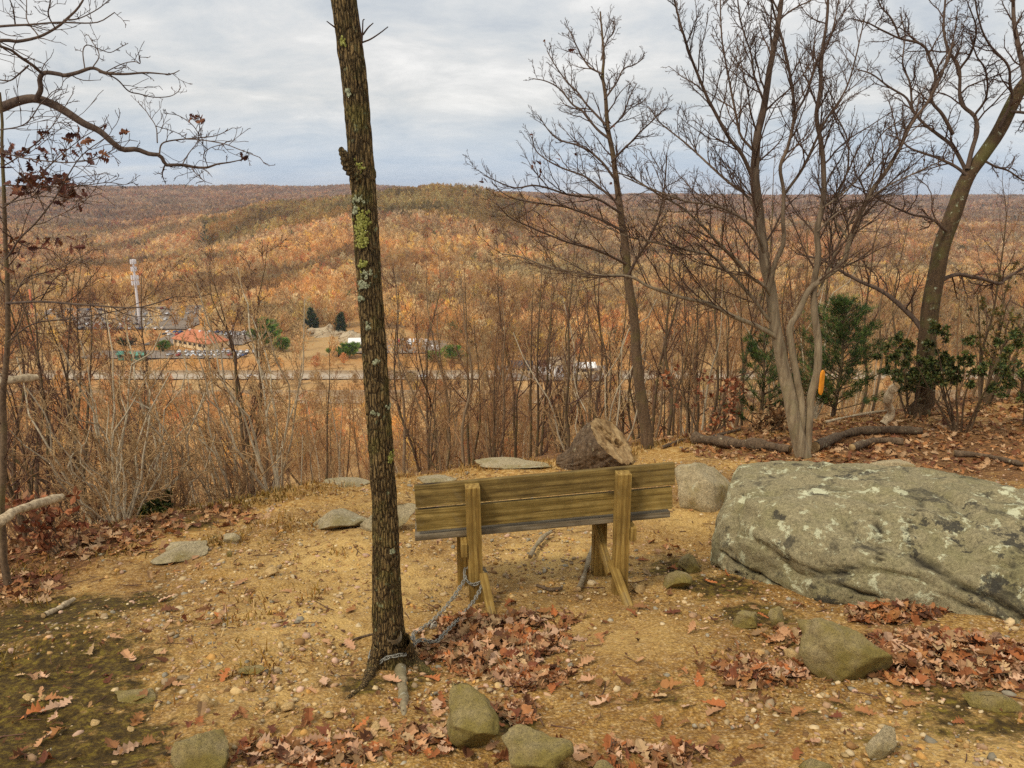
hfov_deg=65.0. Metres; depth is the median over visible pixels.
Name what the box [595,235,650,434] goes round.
bare tree
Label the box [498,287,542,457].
bare tree
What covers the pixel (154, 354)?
parking lot
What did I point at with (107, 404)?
bare tree
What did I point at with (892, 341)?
bare tree
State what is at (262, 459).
bare tree
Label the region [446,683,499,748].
rock
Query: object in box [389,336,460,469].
bare tree
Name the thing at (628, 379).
bare tree
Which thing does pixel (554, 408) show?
bare tree
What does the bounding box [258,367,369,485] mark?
bare tree
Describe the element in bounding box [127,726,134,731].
loose stone
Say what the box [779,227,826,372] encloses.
bare tree
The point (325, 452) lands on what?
bare tree
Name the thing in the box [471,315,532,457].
bare tree
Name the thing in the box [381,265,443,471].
bare tree
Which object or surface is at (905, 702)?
fallen leaf
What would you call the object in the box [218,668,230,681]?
fallen leaf
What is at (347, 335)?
rock outcrop
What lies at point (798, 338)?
bare tree
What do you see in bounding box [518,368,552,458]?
bare tree
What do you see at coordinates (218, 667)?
loose stone
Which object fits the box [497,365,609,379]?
house lot
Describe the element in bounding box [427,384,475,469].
bare tree
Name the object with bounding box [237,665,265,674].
stone
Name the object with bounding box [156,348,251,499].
bare tree
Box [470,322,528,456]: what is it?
bare tree
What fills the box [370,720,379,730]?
loose stone
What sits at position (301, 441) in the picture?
bare tree
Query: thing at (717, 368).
bare tree
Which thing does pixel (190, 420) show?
bare tree
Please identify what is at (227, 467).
bare shrub
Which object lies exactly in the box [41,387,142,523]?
bare shrub
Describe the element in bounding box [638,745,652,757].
fallen leaf
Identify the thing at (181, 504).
bare shrub
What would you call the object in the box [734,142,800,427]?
bare tree
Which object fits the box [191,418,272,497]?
bare tree
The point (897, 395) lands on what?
bare tree
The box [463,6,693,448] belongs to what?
bare tree
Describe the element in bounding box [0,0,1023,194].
sky
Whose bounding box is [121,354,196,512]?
bare tree
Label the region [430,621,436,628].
padlock
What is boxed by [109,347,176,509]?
bare tree
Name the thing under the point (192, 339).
store
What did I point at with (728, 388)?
bare tree
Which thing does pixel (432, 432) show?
bare tree
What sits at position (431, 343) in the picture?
truck yard
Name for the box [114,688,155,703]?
stone
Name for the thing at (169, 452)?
bare tree
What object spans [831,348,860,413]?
bare tree
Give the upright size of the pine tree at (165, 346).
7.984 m
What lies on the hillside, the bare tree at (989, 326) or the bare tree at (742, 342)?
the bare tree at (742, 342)
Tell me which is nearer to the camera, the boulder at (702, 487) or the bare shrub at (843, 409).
the boulder at (702, 487)
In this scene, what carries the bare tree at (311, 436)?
on the hillside
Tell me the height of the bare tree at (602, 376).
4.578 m
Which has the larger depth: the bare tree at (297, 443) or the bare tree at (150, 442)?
the bare tree at (297, 443)
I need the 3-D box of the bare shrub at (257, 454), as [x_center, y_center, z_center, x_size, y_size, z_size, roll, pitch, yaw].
[-2.714,-0.014,8.385,1.266,2.938,1.896,-11,17,-38]
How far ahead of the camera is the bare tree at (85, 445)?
12.73 m
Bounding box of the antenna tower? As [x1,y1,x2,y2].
[130,259,140,324]
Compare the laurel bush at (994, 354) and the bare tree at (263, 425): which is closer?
the laurel bush at (994, 354)
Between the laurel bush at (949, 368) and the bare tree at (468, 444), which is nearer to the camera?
the laurel bush at (949, 368)
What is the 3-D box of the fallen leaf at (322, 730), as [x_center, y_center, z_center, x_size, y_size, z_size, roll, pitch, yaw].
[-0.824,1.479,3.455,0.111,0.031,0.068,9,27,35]
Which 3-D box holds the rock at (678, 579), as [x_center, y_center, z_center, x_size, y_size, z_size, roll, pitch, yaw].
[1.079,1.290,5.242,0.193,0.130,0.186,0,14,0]
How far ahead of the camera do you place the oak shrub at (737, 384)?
11.28 m
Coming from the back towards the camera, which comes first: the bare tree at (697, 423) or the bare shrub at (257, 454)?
the bare tree at (697, 423)
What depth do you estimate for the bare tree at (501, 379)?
19.30 m
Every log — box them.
[556,417,632,469]
[690,431,791,452]
[811,426,922,450]
[849,437,903,449]
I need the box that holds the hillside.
[0,189,1023,543]
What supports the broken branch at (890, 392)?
on the ground at (666, 647)
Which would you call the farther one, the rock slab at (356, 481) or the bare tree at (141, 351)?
the bare tree at (141, 351)
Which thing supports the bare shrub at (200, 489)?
on the ground at (666, 647)
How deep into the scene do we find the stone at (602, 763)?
3.10 m
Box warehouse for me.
[348,338,361,350]
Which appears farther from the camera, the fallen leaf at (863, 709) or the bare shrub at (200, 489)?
the bare shrub at (200, 489)
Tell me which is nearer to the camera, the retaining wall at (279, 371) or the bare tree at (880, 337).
the bare tree at (880, 337)
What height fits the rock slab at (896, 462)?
0.108 m
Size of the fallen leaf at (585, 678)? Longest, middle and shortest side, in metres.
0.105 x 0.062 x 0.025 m
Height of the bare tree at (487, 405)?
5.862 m
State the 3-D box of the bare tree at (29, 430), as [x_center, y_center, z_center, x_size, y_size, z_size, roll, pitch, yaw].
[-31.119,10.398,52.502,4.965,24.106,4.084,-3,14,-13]
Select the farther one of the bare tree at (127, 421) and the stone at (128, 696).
the bare tree at (127, 421)
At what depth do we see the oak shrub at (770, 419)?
11.29 m
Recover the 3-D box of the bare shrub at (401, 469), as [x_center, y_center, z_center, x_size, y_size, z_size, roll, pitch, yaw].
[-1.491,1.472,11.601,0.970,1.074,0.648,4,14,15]
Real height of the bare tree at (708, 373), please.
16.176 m
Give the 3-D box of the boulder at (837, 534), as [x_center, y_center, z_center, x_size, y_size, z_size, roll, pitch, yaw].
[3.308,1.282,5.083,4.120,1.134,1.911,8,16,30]
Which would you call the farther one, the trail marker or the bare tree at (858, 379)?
the bare tree at (858, 379)
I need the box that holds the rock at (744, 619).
[732,610,758,628]
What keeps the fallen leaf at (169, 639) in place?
on the ground at (666, 647)
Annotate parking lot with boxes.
[23,305,214,328]
[80,350,249,357]
[145,331,254,343]
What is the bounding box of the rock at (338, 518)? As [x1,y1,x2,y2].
[313,508,366,528]
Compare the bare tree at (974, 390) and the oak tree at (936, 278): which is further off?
the bare tree at (974, 390)
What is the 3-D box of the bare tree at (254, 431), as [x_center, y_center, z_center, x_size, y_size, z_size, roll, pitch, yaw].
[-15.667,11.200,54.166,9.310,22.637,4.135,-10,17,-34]
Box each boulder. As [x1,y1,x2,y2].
[675,462,729,512]
[710,460,1023,623]
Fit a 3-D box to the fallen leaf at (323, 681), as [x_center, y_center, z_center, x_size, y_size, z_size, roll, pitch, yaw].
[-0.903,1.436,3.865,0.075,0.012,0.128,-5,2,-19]
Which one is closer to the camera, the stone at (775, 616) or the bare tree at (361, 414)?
the stone at (775, 616)
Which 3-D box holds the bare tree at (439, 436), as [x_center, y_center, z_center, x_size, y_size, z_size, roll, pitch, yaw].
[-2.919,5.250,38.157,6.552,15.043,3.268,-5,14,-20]
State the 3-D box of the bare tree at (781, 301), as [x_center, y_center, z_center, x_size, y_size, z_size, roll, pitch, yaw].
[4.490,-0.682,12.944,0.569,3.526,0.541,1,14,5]
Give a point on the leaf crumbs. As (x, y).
(397, 748)
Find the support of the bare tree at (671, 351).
on the hillside
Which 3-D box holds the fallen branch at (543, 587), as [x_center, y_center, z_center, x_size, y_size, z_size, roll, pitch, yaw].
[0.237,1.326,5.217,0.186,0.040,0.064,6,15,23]
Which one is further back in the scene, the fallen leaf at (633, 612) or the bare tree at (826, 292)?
the bare tree at (826, 292)
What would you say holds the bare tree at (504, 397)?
on the ground at (666, 647)
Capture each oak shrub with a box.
[5,485,88,555]
[661,363,748,431]
[747,398,787,432]
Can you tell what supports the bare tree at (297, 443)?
on the hillside
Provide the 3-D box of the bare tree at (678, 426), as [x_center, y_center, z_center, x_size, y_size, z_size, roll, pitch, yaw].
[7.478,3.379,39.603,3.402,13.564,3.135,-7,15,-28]
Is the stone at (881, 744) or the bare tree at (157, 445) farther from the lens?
the bare tree at (157, 445)
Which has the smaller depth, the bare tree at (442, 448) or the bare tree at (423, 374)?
the bare tree at (423, 374)
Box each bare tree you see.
[0,225,56,539]
[0,236,36,533]
[0,242,113,522]
[0,255,43,536]
[0,336,60,529]
[1,363,62,540]
[5,377,55,509]
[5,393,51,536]
[6,353,82,534]
[6,388,66,510]
[7,255,145,515]
[7,334,88,540]
[7,359,55,525]
[8,225,75,530]
[8,367,61,528]
[8,379,89,519]
[8,404,66,526]
[23,264,87,520]
[25,231,110,526]
[26,421,106,521]
[33,338,114,521]
[35,338,122,503]
[60,393,100,519]
[67,357,137,521]
[67,388,128,522]
[72,253,207,517]
[72,382,168,500]
[73,332,168,507]
[81,338,168,495]
[82,406,179,492]
[94,364,229,508]
[98,311,167,519]
[100,377,173,511]
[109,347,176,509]
[113,403,188,496]
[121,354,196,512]
[124,409,191,502]
[129,409,175,514]
[139,363,185,485]
[140,334,216,509]
[155,349,231,498]
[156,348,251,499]
[163,407,213,504]
[171,394,286,506]
[173,392,242,502]
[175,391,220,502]
[175,403,217,505]
[176,233,295,495]
[179,239,274,497]
[187,397,291,503]
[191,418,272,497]
[193,384,292,485]
[193,392,242,502]
[196,406,255,504]
[217,367,269,494]
[219,312,344,485]
[222,401,246,488]
[228,374,301,486]
[246,416,280,486]
[249,366,343,483]
[253,412,299,490]
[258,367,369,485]
[261,419,319,490]
[262,401,320,488]
[265,386,342,482]
[266,302,392,481]
[280,426,300,484]
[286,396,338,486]
[287,423,362,480]
[291,381,332,483]
[303,369,345,483]
[307,428,325,479]
[312,380,367,478]
[312,405,444,475]
[314,375,396,479]
[332,409,407,476]
[335,431,364,478]
[342,417,464,478]
[343,368,399,478]
[353,234,442,474]
[361,396,421,452]
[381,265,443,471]
[381,270,493,465]
[384,263,472,469]
[389,333,504,469]
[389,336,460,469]
[394,400,426,474]
[397,234,465,468]
[398,428,415,472]
[403,329,460,473]
[404,393,475,472]
[405,273,465,469]
[408,376,454,470]
[414,232,480,468]
[421,360,473,470]
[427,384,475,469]
[429,375,485,466]
[433,405,492,466]
[434,409,461,467]
[436,243,492,466]
[437,348,471,465]
[441,243,496,466]
[443,281,502,466]
[452,373,512,456]
[457,297,499,457]
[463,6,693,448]
[465,277,540,457]
[469,317,520,458]
[470,282,530,466]
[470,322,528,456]
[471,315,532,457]
[472,0,969,458]
[473,376,514,457]
[476,251,533,456]
[480,330,619,458]
[482,311,522,456]
[488,224,550,457]
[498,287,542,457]
[503,324,567,456]
[507,385,552,459]
[508,255,556,458]
[509,401,543,459]
[514,385,557,457]
[517,339,552,451]
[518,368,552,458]
[520,308,602,456]
[522,227,576,456]
[522,402,545,456]
[523,266,584,449]
[524,374,570,453]
[528,277,577,452]
[532,266,577,455]
[540,248,595,451]
[540,328,595,452]
[552,209,601,449]
[552,369,602,448]
[553,387,607,434]
[557,344,604,426]
[560,286,604,429]
[567,247,614,421]
[570,244,614,421]
[573,204,638,423]
[579,228,624,420]
[582,306,628,417]
[587,314,645,439]
[590,312,631,421]
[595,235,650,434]
[608,259,731,439]
[622,286,660,438]
[624,246,675,436]
[626,317,695,437]
[630,326,705,438]
[640,272,681,438]
[642,183,705,435]
[642,285,700,437]
[642,285,713,431]
[643,274,683,411]
[645,259,705,435]
[647,181,704,436]
[655,227,710,435]
[656,279,708,436]
[657,328,685,437]
[663,287,736,432]
[668,251,704,432]
[672,232,736,430]
[674,275,731,432]
[677,273,716,433]
[678,248,714,431]
[678,275,729,432]
[693,168,755,430]
[695,277,742,425]
[700,267,758,429]
[700,272,738,432]
[700,289,741,429]
[705,339,767,426]
[708,215,746,427]
[712,318,756,427]
[715,261,756,425]
[722,278,838,429]
[724,236,824,425]
[733,259,769,426]
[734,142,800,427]
[736,245,810,374]
[736,312,766,420]
[740,346,772,424]
[753,266,799,405]
[761,308,809,401]
[766,287,849,407]
[772,189,823,416]
[777,261,829,416]
[778,235,809,404]
[778,241,826,396]
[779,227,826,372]
[794,302,834,416]
[797,121,860,376]
[799,290,857,417]
[829,302,870,417]
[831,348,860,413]
[838,331,879,413]
[839,327,889,414]
[840,305,887,414]
[849,160,903,412]
[853,264,961,412]
[861,297,955,411]
[864,319,944,410]
[871,205,937,410]
[872,181,928,412]
[881,257,975,402]
[889,221,934,407]
[907,323,956,400]
[916,186,969,325]
[936,290,965,401]
[936,336,1023,397]
[947,216,1023,399]
[950,280,1004,397]
[959,214,1023,393]
[960,269,1013,393]
[973,146,1023,391]
[996,320,1023,393]
[1010,173,1023,391]
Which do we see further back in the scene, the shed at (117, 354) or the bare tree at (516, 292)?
the shed at (117, 354)
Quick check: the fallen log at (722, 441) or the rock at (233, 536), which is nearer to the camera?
the rock at (233, 536)
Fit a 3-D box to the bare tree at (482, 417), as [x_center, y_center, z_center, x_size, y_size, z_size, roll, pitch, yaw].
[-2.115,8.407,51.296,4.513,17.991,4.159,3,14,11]
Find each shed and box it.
[116,351,130,359]
[130,352,146,360]
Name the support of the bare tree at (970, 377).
on the hillside
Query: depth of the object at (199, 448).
14.27 m
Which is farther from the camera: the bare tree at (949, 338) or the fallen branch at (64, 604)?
the bare tree at (949, 338)
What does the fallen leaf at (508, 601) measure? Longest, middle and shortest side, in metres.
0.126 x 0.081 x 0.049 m
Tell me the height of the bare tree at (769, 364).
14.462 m
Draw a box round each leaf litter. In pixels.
[0,392,1023,603]
[0,539,1023,767]
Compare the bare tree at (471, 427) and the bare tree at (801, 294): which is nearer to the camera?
the bare tree at (801, 294)
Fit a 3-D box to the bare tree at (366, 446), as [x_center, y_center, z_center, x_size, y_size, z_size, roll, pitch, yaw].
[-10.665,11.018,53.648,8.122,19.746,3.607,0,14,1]
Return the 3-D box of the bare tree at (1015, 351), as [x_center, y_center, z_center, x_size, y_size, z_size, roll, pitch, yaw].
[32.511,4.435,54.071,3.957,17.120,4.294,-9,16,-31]
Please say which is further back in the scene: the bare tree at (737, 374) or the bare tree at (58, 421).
the bare tree at (737, 374)
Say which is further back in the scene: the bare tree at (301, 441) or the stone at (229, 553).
the bare tree at (301, 441)
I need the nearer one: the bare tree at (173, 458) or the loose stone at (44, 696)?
the loose stone at (44, 696)
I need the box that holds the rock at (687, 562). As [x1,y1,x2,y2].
[677,554,701,572]
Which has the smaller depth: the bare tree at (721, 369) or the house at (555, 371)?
the bare tree at (721, 369)
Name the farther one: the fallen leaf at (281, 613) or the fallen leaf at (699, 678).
the fallen leaf at (281, 613)
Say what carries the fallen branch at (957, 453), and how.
on the ground at (666, 647)
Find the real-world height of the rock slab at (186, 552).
0.087 m
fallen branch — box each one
[41,597,75,617]
[341,633,372,645]
[528,530,552,558]
[536,584,562,590]
[576,547,590,590]
[661,428,741,448]
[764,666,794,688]
[823,408,894,423]
[953,450,1023,465]
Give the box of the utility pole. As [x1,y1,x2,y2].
[28,289,34,319]
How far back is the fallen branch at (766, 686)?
3.78 m
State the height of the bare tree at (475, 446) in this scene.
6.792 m
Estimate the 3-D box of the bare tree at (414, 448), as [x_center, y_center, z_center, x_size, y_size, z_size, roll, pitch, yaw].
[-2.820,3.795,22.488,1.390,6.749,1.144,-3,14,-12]
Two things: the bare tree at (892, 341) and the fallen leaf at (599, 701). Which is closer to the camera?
the fallen leaf at (599, 701)
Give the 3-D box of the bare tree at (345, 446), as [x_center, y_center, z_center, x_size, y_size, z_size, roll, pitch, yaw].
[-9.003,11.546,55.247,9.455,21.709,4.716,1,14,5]
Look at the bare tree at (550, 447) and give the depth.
19.04 m
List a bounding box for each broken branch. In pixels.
[0,374,38,384]
[0,494,64,527]
[880,382,899,425]
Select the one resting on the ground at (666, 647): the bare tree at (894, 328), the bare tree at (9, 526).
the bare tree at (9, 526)
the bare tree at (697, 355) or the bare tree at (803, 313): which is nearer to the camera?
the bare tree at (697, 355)
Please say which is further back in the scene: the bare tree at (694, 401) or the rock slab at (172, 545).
the bare tree at (694, 401)
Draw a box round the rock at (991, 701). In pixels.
[962,691,1021,711]
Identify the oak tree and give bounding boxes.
[0,0,274,185]
[327,0,441,715]
[785,0,1023,415]
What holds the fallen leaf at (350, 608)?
on the ground at (666, 647)
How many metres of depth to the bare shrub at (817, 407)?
14.22 m
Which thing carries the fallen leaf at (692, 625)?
on the ground at (666, 647)
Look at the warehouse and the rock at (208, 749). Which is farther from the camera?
the warehouse
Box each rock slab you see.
[150,540,208,563]
[165,540,200,550]
[322,477,369,487]
[417,474,456,482]
[474,457,550,469]
[870,459,915,466]
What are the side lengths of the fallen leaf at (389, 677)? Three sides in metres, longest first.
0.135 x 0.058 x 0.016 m
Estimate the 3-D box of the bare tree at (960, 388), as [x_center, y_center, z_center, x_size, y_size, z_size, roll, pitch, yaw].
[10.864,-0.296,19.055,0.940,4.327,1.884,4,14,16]
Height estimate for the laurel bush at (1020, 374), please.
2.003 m
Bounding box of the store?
[171,328,228,350]
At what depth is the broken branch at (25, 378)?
6.53 m
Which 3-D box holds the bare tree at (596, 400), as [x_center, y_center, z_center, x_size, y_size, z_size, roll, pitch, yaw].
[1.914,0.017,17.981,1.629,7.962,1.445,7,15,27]
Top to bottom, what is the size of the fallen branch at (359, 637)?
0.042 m
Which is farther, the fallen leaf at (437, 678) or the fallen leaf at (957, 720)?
the fallen leaf at (437, 678)
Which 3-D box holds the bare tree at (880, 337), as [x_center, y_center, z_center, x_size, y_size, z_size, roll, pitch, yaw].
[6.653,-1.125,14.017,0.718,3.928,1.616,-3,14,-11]
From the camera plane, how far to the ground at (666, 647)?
4.31 m
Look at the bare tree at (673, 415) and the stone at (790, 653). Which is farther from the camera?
the bare tree at (673, 415)
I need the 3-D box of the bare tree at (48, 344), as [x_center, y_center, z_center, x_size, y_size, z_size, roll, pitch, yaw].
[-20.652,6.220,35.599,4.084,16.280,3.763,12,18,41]
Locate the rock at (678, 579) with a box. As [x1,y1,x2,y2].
[663,570,691,588]
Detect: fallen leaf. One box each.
[46,726,65,737]
[47,710,58,721]
[110,633,123,637]
[153,656,167,662]
[166,634,172,642]
[172,681,187,685]
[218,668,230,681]
[228,710,239,720]
[270,672,276,683]
[274,609,284,615]
[305,686,316,692]
[315,723,330,735]
[319,677,329,685]
[322,639,331,643]
[343,637,355,648]
[346,605,355,611]
[383,674,401,681]
[413,705,428,714]
[423,673,440,680]
[431,708,446,716]
[436,691,445,707]
[462,746,473,757]
[505,598,515,606]
[579,654,595,665]
[580,673,596,680]
[589,693,608,705]
[593,632,604,642]
[595,678,602,685]
[617,675,630,684]
[626,608,636,615]
[626,738,638,753]
[633,602,651,609]
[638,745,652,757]
[660,676,687,688]
[678,717,690,725]
[687,620,695,633]
[694,671,704,686]
[698,698,725,706]
[708,734,719,746]
[790,707,801,716]
[791,746,802,759]
[792,704,806,714]
[810,736,820,742]
[829,696,843,703]
[829,710,841,717]
[854,704,876,714]
[901,699,922,705]
[950,716,964,723]
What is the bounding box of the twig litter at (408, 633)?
[0,455,1023,767]
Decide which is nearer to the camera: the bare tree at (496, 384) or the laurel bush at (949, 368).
the laurel bush at (949, 368)
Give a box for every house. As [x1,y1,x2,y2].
[511,360,532,372]
[536,360,545,373]
[549,355,577,376]
[576,362,596,373]
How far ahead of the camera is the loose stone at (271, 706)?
3.63 m
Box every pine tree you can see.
[115,336,137,345]
[156,340,173,350]
[199,225,210,242]
[245,317,282,344]
[273,337,290,350]
[302,307,319,328]
[333,312,346,330]
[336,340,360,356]
[428,350,444,360]
[438,344,471,361]
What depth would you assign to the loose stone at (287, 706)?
3.63 m
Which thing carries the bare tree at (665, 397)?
on the hillside
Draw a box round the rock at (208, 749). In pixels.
[170,729,228,767]
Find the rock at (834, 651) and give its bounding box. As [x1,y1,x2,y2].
[797,618,892,681]
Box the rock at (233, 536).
[223,532,240,542]
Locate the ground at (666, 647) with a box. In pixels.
[0,395,1023,767]
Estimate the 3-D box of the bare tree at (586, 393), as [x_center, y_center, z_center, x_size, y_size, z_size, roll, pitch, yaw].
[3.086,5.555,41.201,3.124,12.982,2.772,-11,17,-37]
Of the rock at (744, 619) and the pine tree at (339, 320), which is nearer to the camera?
the rock at (744, 619)
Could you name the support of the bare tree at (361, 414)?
on the hillside
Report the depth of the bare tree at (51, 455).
23.30 m
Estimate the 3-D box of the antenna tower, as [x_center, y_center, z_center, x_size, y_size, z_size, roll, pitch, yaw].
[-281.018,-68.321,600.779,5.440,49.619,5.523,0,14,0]
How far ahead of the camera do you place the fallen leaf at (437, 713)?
3.60 m
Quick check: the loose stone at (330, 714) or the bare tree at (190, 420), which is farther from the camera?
the bare tree at (190, 420)
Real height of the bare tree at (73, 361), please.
5.134 m
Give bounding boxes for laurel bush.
[136,489,175,517]
[871,331,942,418]
[898,319,1022,432]
[964,261,1023,403]
[999,326,1023,426]
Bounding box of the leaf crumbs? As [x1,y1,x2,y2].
[1,466,1022,767]
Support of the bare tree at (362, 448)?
on the hillside
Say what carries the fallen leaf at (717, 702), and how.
on the ground at (666, 647)
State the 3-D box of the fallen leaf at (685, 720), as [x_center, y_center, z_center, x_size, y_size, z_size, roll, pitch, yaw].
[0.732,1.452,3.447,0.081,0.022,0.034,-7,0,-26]
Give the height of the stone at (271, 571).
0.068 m
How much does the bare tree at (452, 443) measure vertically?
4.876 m
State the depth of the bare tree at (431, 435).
27.85 m
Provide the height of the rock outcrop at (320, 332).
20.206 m
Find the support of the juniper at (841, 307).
on the ground at (666, 647)
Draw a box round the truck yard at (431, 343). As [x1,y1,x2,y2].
[354,340,448,352]
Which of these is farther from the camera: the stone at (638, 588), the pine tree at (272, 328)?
the pine tree at (272, 328)
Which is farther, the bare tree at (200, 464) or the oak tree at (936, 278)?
the bare tree at (200, 464)
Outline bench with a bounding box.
[414,462,674,615]
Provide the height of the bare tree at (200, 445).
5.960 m
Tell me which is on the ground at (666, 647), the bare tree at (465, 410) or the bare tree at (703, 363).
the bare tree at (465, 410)
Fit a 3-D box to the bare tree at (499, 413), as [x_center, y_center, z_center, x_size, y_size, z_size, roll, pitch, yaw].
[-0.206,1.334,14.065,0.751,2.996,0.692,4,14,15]
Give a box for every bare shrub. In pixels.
[0,289,73,509]
[7,300,193,522]
[7,324,209,524]
[13,436,135,530]
[40,376,222,523]
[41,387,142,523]
[44,286,222,517]
[134,268,334,506]
[141,406,200,509]
[174,413,316,503]
[174,422,274,507]
[181,236,331,491]
[184,376,285,500]
[394,460,430,475]
[477,418,563,457]
[513,271,662,451]
[729,241,863,418]
[761,275,842,418]
[817,397,861,418]
[818,371,869,418]
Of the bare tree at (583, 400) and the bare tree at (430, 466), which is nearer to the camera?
the bare tree at (430, 466)
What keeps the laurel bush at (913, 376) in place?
on the ground at (666, 647)
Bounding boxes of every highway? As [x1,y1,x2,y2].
[0,373,1014,378]
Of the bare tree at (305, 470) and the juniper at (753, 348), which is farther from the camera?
the bare tree at (305, 470)
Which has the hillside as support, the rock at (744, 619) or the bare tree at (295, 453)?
the bare tree at (295, 453)
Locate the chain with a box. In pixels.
[368,567,487,663]
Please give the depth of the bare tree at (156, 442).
22.44 m
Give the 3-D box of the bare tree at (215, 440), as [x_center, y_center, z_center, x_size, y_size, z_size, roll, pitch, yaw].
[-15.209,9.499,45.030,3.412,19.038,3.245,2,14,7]
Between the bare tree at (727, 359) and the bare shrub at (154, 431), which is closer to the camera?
the bare shrub at (154, 431)
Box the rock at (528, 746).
[501,724,573,767]
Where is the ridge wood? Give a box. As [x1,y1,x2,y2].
[0,183,1023,228]
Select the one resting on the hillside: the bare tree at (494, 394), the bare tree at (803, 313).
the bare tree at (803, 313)
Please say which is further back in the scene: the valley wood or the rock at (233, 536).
the valley wood
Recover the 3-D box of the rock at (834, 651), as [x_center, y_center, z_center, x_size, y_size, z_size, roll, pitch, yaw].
[1.584,1.319,3.838,0.430,0.388,0.266,3,14,14]
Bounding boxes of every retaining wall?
[0,370,1017,372]
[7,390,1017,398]
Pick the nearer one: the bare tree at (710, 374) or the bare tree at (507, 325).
the bare tree at (710, 374)
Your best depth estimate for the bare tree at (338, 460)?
18.61 m
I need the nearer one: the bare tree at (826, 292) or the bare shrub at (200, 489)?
the bare shrub at (200, 489)
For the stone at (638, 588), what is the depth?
5.17 m
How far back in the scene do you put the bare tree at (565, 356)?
16.87 m
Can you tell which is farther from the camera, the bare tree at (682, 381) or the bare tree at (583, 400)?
the bare tree at (583, 400)
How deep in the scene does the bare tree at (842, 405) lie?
30.45 m
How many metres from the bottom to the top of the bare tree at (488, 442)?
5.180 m
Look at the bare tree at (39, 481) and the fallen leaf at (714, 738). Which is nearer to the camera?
the fallen leaf at (714, 738)
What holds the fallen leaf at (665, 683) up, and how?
on the ground at (666, 647)
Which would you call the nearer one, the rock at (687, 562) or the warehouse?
the rock at (687, 562)
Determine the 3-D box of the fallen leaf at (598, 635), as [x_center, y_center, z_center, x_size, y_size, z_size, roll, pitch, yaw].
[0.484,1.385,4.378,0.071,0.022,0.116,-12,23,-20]
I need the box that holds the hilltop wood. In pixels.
[0,182,1023,267]
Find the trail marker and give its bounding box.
[818,370,824,394]
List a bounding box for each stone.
[22,693,33,701]
[39,694,46,700]
[90,719,99,725]
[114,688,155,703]
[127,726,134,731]
[154,648,163,653]
[200,693,214,707]
[214,664,223,670]
[227,550,231,556]
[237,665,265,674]
[262,743,272,750]
[263,702,276,712]
[265,566,277,576]
[280,702,293,710]
[297,668,306,673]
[323,711,333,718]
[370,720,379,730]
[593,759,614,767]
[631,584,644,593]
[768,606,784,627]
[784,648,800,660]
[798,758,832,767]
[865,725,896,759]
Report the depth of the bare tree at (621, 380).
30.06 m
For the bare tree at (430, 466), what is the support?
on the ground at (666, 647)
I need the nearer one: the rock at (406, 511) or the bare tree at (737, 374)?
the rock at (406, 511)
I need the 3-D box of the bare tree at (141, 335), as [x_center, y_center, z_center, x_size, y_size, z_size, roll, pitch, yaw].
[-6.319,1.500,14.207,1.841,7.648,1.633,-3,14,-12]
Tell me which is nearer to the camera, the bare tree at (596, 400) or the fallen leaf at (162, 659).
the fallen leaf at (162, 659)
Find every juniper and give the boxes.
[718,324,793,422]
[757,292,912,416]
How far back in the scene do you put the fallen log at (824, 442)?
10.72 m
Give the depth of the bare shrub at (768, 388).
14.70 m
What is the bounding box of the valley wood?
[0,346,1020,477]
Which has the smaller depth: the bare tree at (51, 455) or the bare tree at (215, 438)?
the bare tree at (51, 455)
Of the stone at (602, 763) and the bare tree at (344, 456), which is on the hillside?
the bare tree at (344, 456)
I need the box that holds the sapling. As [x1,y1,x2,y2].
[0,55,201,584]
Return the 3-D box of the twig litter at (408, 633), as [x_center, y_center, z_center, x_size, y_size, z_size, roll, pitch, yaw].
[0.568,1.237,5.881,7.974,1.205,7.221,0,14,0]
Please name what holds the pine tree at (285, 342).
on the hillside
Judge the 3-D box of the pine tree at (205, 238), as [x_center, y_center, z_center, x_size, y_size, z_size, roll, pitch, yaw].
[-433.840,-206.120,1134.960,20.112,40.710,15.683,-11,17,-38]
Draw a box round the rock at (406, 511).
[360,503,415,531]
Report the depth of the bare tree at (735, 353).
35.92 m
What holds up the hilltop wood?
on the hillside
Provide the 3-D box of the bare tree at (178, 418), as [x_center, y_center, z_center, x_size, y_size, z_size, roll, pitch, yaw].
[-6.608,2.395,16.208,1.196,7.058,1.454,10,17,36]
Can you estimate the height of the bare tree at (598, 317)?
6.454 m
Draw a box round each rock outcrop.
[306,324,344,337]
[338,329,360,342]
[387,311,405,327]
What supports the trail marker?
attached to the bare tree at (799, 417)
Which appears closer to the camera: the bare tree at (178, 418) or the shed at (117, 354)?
the bare tree at (178, 418)
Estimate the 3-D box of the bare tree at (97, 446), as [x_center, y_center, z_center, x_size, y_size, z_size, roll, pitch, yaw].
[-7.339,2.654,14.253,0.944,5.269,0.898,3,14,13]
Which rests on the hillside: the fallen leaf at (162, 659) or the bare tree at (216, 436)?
the bare tree at (216, 436)

